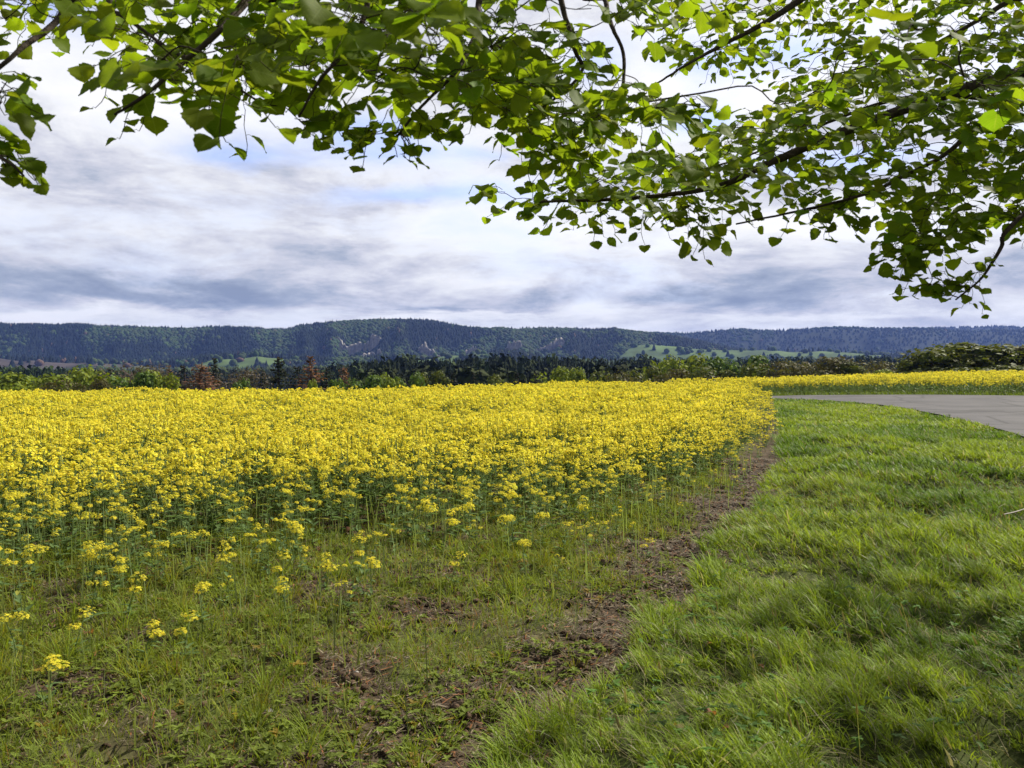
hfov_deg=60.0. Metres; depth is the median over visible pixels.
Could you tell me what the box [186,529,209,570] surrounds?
rapeseed plant
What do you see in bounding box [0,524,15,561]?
rapeseed plant
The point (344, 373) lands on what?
dead spruce
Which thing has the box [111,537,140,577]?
rapeseed plant
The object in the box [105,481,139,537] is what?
rapeseed plant
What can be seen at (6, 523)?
rapeseed plant
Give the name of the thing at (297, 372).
spruce tree
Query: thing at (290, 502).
rapeseed plant
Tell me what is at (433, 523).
rapeseed plant
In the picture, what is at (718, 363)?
bushy tree
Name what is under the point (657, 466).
rapeseed plant
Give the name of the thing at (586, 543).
rapeseed plant
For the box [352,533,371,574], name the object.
rapeseed plant
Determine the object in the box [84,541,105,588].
rapeseed plant
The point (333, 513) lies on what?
rapeseed plant
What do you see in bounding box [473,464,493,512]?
rapeseed plant
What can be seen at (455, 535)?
rapeseed plant
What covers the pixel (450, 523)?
rapeseed plant
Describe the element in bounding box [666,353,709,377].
bushy tree
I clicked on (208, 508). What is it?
rapeseed plant
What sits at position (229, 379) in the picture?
bare tree
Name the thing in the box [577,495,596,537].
rapeseed plant
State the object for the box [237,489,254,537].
rapeseed plant
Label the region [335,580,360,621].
rapeseed plant
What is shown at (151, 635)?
rapeseed plant
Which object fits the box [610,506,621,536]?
rapeseed plant
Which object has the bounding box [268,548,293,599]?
rapeseed plant
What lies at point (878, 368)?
bushy tree
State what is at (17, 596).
rapeseed plant
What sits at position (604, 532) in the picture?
rapeseed plant
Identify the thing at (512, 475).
rapeseed plant
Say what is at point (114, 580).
rapeseed plant
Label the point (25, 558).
rapeseed plant
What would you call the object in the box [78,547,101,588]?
rapeseed plant
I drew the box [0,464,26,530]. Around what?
rapeseed plant
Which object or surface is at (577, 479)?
rapeseed plant
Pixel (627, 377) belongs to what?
bushy tree
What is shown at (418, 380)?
bushy tree
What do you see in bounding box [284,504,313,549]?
rapeseed plant
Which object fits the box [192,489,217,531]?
rapeseed plant
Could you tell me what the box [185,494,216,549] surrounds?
rapeseed plant
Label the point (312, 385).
bushy tree
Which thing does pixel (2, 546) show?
rapeseed plant
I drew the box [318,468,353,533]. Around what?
rapeseed plant
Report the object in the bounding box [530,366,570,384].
bushy tree
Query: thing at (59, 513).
rapeseed plant
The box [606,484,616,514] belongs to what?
rapeseed plant
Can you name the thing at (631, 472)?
rapeseed plant
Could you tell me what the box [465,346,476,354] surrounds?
rock cliff
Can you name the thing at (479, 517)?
rapeseed plant
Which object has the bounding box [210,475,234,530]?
rapeseed plant
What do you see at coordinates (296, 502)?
rapeseed plant
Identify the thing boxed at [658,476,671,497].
rapeseed plant
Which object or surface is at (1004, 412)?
road
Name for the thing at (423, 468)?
rapeseed plant
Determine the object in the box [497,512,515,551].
rapeseed plant
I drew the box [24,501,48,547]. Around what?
rapeseed plant
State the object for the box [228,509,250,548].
rapeseed plant
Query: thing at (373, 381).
bushy tree
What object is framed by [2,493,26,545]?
rapeseed plant
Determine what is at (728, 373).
bushy tree
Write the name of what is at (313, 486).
rapeseed plant
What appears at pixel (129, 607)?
rapeseed plant
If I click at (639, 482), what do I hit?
rapeseed plant
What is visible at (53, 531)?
rapeseed plant
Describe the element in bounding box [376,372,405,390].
bushy tree
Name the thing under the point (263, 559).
rapeseed plant
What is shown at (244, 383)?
bushy tree
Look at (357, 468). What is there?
rapeseed plant
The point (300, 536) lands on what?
rapeseed plant
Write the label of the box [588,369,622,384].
bushy tree
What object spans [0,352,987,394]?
valley forest
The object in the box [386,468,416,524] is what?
rapeseed plant
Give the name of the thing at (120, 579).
rapeseed plant
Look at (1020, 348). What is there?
bushy tree
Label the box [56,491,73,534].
rapeseed plant
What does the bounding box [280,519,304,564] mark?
rapeseed plant
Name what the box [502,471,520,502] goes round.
rapeseed plant
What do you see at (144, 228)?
sky
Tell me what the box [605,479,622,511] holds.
rapeseed plant
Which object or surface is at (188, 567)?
rapeseed plant
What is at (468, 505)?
rapeseed plant
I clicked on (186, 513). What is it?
rapeseed plant
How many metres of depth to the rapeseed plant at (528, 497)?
9.52 m
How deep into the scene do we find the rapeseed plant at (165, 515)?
7.52 m
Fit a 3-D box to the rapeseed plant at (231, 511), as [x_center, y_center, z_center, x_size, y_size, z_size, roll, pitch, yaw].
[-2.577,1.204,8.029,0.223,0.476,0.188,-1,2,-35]
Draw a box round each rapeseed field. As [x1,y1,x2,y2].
[0,379,783,559]
[657,369,1023,394]
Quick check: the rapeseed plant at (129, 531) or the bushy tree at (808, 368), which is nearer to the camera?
the rapeseed plant at (129, 531)
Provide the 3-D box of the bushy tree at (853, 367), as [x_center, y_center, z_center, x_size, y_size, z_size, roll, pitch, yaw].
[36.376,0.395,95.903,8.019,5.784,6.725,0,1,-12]
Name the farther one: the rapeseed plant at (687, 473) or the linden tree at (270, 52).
the rapeseed plant at (687, 473)
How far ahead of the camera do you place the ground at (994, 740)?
4.83 m
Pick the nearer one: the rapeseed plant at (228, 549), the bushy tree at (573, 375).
the rapeseed plant at (228, 549)
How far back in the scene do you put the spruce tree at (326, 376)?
119.84 m
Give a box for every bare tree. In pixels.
[64,361,168,383]
[122,365,180,384]
[162,371,291,392]
[179,367,268,391]
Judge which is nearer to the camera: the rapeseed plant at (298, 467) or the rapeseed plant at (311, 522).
the rapeseed plant at (311, 522)
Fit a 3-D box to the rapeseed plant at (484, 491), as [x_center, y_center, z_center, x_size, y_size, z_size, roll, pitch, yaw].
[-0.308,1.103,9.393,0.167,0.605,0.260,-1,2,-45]
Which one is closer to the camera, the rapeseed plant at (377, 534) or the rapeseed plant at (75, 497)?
the rapeseed plant at (377, 534)
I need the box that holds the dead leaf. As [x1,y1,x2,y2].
[704,706,715,714]
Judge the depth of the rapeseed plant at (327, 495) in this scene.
8.48 m
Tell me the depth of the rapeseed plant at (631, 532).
7.72 m
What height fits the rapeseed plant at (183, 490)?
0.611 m
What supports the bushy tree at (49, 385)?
on the ground at (994, 740)
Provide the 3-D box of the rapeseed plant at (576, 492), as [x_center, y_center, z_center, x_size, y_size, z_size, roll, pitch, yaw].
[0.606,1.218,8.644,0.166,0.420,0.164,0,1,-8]
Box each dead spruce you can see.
[164,365,176,390]
[182,362,223,392]
[295,356,326,391]
[338,365,351,386]
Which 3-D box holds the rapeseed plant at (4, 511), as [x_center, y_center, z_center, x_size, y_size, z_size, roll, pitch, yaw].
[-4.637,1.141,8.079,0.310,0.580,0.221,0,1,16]
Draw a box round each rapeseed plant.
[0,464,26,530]
[0,479,16,534]
[0,490,19,540]
[0,491,31,544]
[0,504,10,542]
[0,506,15,546]
[0,512,9,562]
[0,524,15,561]
[0,546,15,590]
[0,611,28,655]
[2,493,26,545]
[2,512,21,555]
[5,491,35,541]
[7,524,35,574]
[7,559,34,618]
[13,513,35,551]
[16,474,53,537]
[19,475,41,530]
[20,479,52,538]
[20,516,40,555]
[20,544,45,589]
[22,545,48,586]
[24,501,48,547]
[31,509,57,557]
[33,492,74,559]
[34,485,61,538]
[34,650,69,703]
[35,471,66,536]
[38,517,53,550]
[41,491,59,536]
[49,499,78,552]
[50,494,79,536]
[50,509,68,552]
[51,527,78,572]
[54,487,79,544]
[54,509,78,552]
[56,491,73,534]
[56,502,83,556]
[60,605,95,656]
[64,485,84,530]
[67,489,98,541]
[73,504,99,546]
[73,508,88,552]
[75,504,101,551]
[76,570,111,623]
[78,539,101,583]
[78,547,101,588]
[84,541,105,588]
[91,496,113,537]
[95,478,124,536]
[96,501,125,558]
[96,544,121,587]
[98,504,129,562]
[100,516,133,573]
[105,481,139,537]
[105,558,127,592]
[106,549,135,592]
[108,554,127,601]
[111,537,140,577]
[115,498,140,538]
[117,526,138,576]
[118,570,147,619]
[119,503,145,560]
[127,511,150,567]
[127,526,151,578]
[128,469,163,535]
[128,619,165,662]
[134,512,165,572]
[138,505,163,554]
[144,539,165,579]
[150,490,185,546]
[153,539,172,584]
[155,481,193,540]
[157,486,179,533]
[169,609,202,659]
[170,465,193,522]
[171,529,197,576]
[175,479,195,540]
[177,507,195,546]
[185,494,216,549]
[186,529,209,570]
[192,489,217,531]
[192,579,213,630]
[193,476,226,535]
[194,482,220,529]
[196,479,224,533]
[199,466,227,532]
[209,470,237,530]
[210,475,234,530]
[212,487,229,530]
[214,492,234,545]
[214,542,241,584]
[215,574,234,604]
[218,491,241,531]
[220,536,238,567]
[221,462,246,526]
[224,519,241,551]
[228,482,243,525]
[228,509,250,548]
[233,505,256,548]
[234,488,255,527]
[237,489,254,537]
[243,532,260,571]
[249,524,268,554]
[252,522,273,558]
[255,459,284,521]
[255,483,274,530]
[256,539,272,570]
[258,460,291,525]
[259,538,275,579]
[268,458,295,514]
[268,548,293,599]
[270,462,295,516]
[272,506,291,540]
[272,518,292,558]
[273,574,297,620]
[276,511,292,550]
[277,488,303,533]
[278,463,307,519]
[280,483,311,533]
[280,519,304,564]
[283,472,311,521]
[283,490,310,530]
[284,482,302,526]
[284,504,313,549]
[288,501,305,537]
[290,465,322,521]
[290,537,311,569]
[292,545,310,576]
[294,475,304,517]
[294,524,304,555]
[298,461,328,523]
[300,453,328,517]
[304,498,325,545]
[316,551,339,589]
[317,460,340,518]
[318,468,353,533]
[318,476,336,521]
[319,482,345,525]
[322,487,342,534]
[334,467,359,524]
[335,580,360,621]
[337,445,372,518]
[338,560,358,606]
[339,464,366,524]
[341,485,363,526]
[341,489,369,533]
[343,465,371,514]
[343,483,357,525]
[351,562,368,593]
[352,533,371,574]
[353,530,370,573]
[354,466,374,517]
[358,556,382,597]
[361,531,386,566]
[374,457,410,517]
[376,492,401,529]
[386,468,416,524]
[386,484,403,527]
[388,462,416,516]
[389,524,405,550]
[394,497,418,536]
[396,484,423,536]
[400,487,428,539]
[400,498,425,536]
[412,498,438,550]
[416,457,439,518]
[416,473,440,523]
[416,485,443,537]
[425,462,450,516]
[430,473,449,517]
[432,507,460,551]
[437,482,464,532]
[443,488,461,522]
[444,551,467,587]
[445,507,459,544]
[454,476,473,521]
[455,490,479,542]
[458,480,474,521]
[459,477,472,509]
[459,489,475,527]
[462,488,476,525]
[465,482,490,521]
[466,520,485,549]
[470,475,493,523]
[472,463,489,510]
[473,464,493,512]
[481,460,506,507]
[485,482,503,523]
[488,473,514,520]
[493,480,526,545]
[496,497,514,527]
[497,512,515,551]
[498,473,517,505]
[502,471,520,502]
[504,476,521,512]
[508,475,523,510]
[510,495,523,528]
[512,483,534,527]
[515,489,542,535]
[517,539,531,575]
[518,469,546,516]
[519,471,542,504]
[522,465,539,505]
[526,478,545,514]
[527,484,540,522]
[530,469,552,512]
[534,510,549,547]
[536,489,550,523]
[538,453,563,496]
[539,494,557,528]
[542,491,562,529]
[546,471,568,510]
[547,466,568,508]
[547,470,566,510]
[549,474,563,503]
[552,476,574,516]
[552,554,566,579]
[553,521,573,554]
[555,476,567,509]
[555,492,566,523]
[565,488,582,525]
[567,466,581,502]
[569,478,585,510]
[573,474,594,514]
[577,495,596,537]
[577,525,595,553]
[582,478,597,510]
[584,517,602,543]
[587,468,601,503]
[587,480,606,518]
[589,471,603,500]
[593,470,609,501]
[593,520,608,542]
[600,472,613,501]
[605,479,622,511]
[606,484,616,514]
[608,474,626,504]
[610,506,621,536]
[613,473,623,499]
[617,458,643,508]
[625,522,639,542]
[626,471,645,504]
[632,465,648,496]
[637,537,657,557]
[641,461,656,488]
[655,488,664,506]
[656,465,664,494]
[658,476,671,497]
[661,462,671,486]
[666,443,684,478]
[671,459,683,484]
[672,463,684,492]
[674,469,689,492]
[681,458,692,485]
[684,456,692,482]
[691,446,706,476]
[727,476,737,492]
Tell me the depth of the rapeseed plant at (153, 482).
8.01 m
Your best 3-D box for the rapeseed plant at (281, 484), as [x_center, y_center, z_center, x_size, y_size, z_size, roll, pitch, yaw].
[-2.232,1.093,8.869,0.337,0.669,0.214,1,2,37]
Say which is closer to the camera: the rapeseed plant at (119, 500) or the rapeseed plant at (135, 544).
the rapeseed plant at (135, 544)
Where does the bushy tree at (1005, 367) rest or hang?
on the ground at (994, 740)
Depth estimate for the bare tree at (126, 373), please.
114.88 m
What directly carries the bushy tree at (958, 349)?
on the ground at (994, 740)
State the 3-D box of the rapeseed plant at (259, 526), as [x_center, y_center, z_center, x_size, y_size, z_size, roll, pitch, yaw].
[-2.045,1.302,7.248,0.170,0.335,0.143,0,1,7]
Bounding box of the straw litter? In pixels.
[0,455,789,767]
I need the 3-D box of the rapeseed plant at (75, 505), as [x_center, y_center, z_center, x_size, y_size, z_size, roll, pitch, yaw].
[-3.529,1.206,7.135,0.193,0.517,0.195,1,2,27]
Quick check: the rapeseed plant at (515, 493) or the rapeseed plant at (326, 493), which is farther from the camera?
the rapeseed plant at (515, 493)
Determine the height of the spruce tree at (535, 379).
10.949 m
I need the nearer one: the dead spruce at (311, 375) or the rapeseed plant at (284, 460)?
the rapeseed plant at (284, 460)
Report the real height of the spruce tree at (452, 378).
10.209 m
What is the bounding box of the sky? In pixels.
[0,0,1023,333]
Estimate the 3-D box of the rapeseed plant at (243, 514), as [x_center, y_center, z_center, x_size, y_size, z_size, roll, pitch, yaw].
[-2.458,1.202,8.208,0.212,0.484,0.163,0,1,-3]
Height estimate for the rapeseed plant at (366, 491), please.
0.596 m
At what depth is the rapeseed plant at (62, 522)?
7.70 m
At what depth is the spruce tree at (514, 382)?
117.95 m
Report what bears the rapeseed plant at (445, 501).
on the ground at (994, 740)
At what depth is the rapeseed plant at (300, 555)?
6.64 m
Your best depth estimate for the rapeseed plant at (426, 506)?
7.61 m
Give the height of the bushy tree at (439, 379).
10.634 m
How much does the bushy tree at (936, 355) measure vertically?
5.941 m
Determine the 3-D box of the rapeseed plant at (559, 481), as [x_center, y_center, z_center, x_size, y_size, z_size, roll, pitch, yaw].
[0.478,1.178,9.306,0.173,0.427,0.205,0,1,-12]
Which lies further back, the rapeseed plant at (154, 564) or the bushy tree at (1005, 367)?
the bushy tree at (1005, 367)
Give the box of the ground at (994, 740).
[0,386,1023,767]
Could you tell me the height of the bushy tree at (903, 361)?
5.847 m
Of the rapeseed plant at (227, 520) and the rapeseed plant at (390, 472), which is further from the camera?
the rapeseed plant at (390, 472)
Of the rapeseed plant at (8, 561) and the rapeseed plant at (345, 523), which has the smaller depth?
the rapeseed plant at (8, 561)
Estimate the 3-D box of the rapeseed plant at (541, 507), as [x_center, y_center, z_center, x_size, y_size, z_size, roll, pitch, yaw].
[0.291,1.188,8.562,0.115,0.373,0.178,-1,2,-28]
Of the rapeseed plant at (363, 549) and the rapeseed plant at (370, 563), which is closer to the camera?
the rapeseed plant at (370, 563)
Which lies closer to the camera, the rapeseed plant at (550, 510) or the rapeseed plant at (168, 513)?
the rapeseed plant at (168, 513)
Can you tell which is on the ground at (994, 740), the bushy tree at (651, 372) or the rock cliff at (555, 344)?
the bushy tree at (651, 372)
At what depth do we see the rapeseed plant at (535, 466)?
9.39 m
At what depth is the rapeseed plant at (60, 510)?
7.93 m
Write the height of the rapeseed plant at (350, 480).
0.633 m
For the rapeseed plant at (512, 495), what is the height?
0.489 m
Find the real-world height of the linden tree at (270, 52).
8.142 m
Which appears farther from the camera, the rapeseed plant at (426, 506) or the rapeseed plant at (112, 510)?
the rapeseed plant at (426, 506)
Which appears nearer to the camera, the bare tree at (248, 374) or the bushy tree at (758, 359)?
the bare tree at (248, 374)
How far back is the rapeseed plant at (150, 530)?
7.16 m
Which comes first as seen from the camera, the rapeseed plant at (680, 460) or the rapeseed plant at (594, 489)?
the rapeseed plant at (594, 489)
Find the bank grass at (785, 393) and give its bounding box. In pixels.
[754,390,1023,395]
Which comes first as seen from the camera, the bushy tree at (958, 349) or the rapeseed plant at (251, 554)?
the rapeseed plant at (251, 554)
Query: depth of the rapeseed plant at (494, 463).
9.55 m
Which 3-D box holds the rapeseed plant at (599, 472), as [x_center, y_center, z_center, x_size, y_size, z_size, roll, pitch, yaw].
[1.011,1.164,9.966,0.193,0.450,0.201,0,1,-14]
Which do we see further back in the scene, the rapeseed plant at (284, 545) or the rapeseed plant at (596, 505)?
the rapeseed plant at (596, 505)
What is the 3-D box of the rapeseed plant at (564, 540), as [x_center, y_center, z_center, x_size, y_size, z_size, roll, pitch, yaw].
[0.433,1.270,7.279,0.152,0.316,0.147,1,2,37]
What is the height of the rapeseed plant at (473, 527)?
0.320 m
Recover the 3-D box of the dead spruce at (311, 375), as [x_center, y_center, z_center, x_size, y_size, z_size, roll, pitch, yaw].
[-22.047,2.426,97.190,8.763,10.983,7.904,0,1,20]
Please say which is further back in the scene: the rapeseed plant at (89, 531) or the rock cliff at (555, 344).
the rock cliff at (555, 344)
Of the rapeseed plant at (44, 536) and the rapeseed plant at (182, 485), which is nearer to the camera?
the rapeseed plant at (44, 536)
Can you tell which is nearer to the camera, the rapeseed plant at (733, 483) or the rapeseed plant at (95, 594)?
the rapeseed plant at (95, 594)
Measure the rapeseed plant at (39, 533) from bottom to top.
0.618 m
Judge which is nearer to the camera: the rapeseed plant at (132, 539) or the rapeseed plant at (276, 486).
the rapeseed plant at (132, 539)
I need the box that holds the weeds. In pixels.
[0,445,784,767]
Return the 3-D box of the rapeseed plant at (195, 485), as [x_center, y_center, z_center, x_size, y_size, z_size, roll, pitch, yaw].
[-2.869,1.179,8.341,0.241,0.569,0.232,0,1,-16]
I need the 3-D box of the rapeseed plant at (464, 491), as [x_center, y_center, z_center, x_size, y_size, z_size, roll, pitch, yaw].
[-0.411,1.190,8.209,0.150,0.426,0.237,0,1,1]
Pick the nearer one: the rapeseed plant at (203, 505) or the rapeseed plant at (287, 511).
the rapeseed plant at (287, 511)
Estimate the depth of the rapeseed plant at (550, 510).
8.28 m
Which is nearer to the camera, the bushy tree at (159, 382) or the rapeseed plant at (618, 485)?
the rapeseed plant at (618, 485)
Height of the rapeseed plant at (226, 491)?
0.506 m
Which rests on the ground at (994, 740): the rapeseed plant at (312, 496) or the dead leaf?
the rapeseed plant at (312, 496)
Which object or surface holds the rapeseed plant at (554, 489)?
on the ground at (994, 740)
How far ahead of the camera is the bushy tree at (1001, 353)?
90.32 m
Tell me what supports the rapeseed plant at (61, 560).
on the ground at (994, 740)
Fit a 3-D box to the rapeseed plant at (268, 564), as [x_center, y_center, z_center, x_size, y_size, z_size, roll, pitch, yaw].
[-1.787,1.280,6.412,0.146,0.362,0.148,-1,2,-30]
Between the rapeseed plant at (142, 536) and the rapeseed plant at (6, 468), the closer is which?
the rapeseed plant at (142, 536)
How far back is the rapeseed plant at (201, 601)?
5.22 m
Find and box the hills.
[0,325,1023,369]
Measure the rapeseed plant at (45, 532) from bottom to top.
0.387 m
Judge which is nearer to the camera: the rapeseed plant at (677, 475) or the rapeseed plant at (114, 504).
the rapeseed plant at (114, 504)
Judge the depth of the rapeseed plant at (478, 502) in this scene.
8.71 m
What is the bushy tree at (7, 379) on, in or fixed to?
on the ground at (994, 740)
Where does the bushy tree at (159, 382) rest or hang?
on the ground at (994, 740)
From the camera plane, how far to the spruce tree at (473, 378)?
115.90 m
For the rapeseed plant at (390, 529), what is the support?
on the ground at (994, 740)
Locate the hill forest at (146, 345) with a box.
[0,317,1023,370]
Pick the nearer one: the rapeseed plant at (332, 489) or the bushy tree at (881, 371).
the rapeseed plant at (332, 489)
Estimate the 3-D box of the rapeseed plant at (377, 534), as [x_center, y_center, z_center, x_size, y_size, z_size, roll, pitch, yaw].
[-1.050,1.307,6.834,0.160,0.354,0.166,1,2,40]
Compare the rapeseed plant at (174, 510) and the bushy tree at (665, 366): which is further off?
the bushy tree at (665, 366)
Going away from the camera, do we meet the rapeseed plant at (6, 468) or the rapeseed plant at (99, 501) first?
the rapeseed plant at (99, 501)
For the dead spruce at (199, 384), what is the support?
on the ground at (994, 740)
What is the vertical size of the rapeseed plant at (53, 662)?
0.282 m
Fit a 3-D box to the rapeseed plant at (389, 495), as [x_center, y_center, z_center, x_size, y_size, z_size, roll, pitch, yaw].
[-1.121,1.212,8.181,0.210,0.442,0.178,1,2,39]
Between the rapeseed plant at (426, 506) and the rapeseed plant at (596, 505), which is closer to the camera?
the rapeseed plant at (426, 506)
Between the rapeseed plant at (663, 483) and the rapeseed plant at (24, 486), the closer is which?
the rapeseed plant at (24, 486)
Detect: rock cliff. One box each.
[336,334,379,355]
[363,349,381,356]
[418,342,439,355]
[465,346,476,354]
[505,341,521,350]
[536,337,564,353]
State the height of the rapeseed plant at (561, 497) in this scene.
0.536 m
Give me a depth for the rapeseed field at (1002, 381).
41.76 m
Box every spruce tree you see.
[176,365,187,389]
[208,358,224,390]
[248,375,255,387]
[256,371,268,389]
[268,356,296,390]
[287,366,302,392]
[318,368,334,390]
[450,372,458,387]
[470,372,480,386]
[511,372,518,384]
[531,371,541,385]
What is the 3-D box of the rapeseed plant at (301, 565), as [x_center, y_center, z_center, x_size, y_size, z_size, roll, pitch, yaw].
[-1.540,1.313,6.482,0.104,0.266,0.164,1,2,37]
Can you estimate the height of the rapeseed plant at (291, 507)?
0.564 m
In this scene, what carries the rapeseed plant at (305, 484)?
on the ground at (994, 740)
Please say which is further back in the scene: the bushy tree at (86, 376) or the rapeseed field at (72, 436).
the bushy tree at (86, 376)
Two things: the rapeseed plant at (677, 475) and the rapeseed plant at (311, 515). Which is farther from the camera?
the rapeseed plant at (677, 475)
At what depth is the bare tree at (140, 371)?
120.11 m
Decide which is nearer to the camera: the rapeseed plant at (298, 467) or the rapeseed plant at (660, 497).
the rapeseed plant at (298, 467)
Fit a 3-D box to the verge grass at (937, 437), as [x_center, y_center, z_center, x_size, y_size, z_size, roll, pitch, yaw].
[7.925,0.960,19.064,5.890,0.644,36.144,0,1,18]
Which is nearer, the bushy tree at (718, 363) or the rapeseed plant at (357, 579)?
the rapeseed plant at (357, 579)
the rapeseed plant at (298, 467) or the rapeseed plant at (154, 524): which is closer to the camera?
the rapeseed plant at (154, 524)
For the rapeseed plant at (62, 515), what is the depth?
7.38 m
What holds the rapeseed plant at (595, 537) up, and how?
on the ground at (994, 740)
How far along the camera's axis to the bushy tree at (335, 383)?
91.28 m
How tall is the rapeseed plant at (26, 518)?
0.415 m
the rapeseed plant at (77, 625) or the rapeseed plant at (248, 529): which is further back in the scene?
the rapeseed plant at (248, 529)
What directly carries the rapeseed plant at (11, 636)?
on the ground at (994, 740)
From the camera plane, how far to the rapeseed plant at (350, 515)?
8.37 m
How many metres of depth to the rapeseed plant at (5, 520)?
7.54 m
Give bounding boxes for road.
[755,395,1023,435]
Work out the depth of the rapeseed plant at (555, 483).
9.34 m
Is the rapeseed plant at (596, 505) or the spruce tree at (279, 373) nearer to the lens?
the rapeseed plant at (596, 505)
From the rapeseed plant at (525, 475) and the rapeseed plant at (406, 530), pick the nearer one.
the rapeseed plant at (406, 530)
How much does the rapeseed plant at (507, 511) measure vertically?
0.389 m
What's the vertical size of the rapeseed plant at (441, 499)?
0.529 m
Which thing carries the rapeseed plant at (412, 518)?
on the ground at (994, 740)
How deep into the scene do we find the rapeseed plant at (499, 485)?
8.76 m
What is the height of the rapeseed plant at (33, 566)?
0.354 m
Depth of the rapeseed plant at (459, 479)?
8.72 m
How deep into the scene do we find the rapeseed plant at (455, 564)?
6.21 m
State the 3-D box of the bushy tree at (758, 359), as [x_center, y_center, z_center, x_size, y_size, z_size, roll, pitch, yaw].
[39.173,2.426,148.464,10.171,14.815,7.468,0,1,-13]
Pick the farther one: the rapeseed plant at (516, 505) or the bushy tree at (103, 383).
the bushy tree at (103, 383)
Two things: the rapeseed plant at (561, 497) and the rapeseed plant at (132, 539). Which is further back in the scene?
the rapeseed plant at (561, 497)
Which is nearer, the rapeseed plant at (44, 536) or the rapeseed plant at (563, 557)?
the rapeseed plant at (563, 557)
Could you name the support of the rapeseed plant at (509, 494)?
on the ground at (994, 740)
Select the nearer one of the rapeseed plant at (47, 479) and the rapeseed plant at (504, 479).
the rapeseed plant at (47, 479)
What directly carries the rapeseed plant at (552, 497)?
on the ground at (994, 740)
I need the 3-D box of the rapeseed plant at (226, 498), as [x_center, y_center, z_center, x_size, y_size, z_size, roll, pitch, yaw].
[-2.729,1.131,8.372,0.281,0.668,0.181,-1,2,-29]
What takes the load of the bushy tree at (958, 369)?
on the ground at (994, 740)
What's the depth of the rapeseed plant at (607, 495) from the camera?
9.95 m
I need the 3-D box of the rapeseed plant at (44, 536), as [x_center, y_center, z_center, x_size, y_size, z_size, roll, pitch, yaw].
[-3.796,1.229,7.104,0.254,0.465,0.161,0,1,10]
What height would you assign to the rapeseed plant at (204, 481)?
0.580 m
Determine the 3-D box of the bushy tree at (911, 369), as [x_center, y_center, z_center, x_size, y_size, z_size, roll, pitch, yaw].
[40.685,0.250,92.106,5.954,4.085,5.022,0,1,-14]
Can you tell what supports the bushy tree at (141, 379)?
on the ground at (994, 740)
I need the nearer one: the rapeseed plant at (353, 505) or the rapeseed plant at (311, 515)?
the rapeseed plant at (353, 505)
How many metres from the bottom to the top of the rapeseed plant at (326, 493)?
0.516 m
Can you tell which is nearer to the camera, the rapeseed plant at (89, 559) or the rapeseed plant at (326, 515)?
the rapeseed plant at (89, 559)
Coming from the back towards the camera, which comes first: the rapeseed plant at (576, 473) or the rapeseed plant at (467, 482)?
the rapeseed plant at (576, 473)
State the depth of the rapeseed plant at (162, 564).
6.38 m
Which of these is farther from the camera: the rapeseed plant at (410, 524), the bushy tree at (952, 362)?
the bushy tree at (952, 362)
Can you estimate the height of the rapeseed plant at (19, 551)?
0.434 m
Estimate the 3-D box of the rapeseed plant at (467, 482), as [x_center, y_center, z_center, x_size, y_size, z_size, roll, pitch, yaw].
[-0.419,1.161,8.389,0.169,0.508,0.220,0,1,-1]
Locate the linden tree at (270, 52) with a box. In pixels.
[0,0,1023,318]
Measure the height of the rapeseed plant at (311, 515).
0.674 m
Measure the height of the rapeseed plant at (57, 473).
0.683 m
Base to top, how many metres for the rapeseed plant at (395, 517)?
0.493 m
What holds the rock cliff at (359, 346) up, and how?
on the hills
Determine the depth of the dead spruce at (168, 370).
95.92 m
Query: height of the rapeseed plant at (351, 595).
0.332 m
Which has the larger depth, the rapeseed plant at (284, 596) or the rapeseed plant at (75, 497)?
the rapeseed plant at (75, 497)
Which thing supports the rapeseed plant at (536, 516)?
on the ground at (994, 740)
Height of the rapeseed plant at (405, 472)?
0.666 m
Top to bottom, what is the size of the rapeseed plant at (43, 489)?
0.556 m
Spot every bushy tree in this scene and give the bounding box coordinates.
[0,371,37,390]
[0,373,73,391]
[32,376,80,394]
[66,364,118,390]
[71,378,126,395]
[102,371,156,391]
[124,369,180,392]
[232,376,250,389]
[307,378,324,391]
[328,378,354,391]
[345,375,382,391]
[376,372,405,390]
[394,371,424,387]
[412,371,452,389]
[484,373,503,386]
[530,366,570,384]
[568,367,598,383]
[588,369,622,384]
[605,370,645,393]
[626,366,668,384]
[642,354,684,382]
[647,368,722,385]
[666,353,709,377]
[689,364,737,380]
[699,356,740,378]
[724,354,770,379]
[739,361,772,379]
[762,358,823,380]
[770,356,877,384]
[834,361,867,375]
[865,359,896,373]
[873,369,895,375]
[891,358,951,370]
[892,347,957,374]
[895,342,1022,372]
[895,367,916,374]
[902,349,969,369]
[949,367,1008,372]
[953,343,1023,369]
[974,345,1023,366]
[979,365,1023,371]
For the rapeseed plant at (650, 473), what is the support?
on the ground at (994, 740)
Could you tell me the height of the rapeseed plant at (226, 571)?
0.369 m
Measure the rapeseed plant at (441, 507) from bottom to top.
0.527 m
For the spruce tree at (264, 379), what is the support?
on the ground at (994, 740)
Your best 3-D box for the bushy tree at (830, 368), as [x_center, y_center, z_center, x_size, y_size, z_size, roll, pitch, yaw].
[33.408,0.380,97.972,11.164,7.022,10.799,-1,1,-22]
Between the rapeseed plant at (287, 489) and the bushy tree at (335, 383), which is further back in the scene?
the bushy tree at (335, 383)
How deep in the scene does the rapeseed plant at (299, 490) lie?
8.91 m
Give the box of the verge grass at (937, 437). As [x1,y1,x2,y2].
[447,398,1023,767]
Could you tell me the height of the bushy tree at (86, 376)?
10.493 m

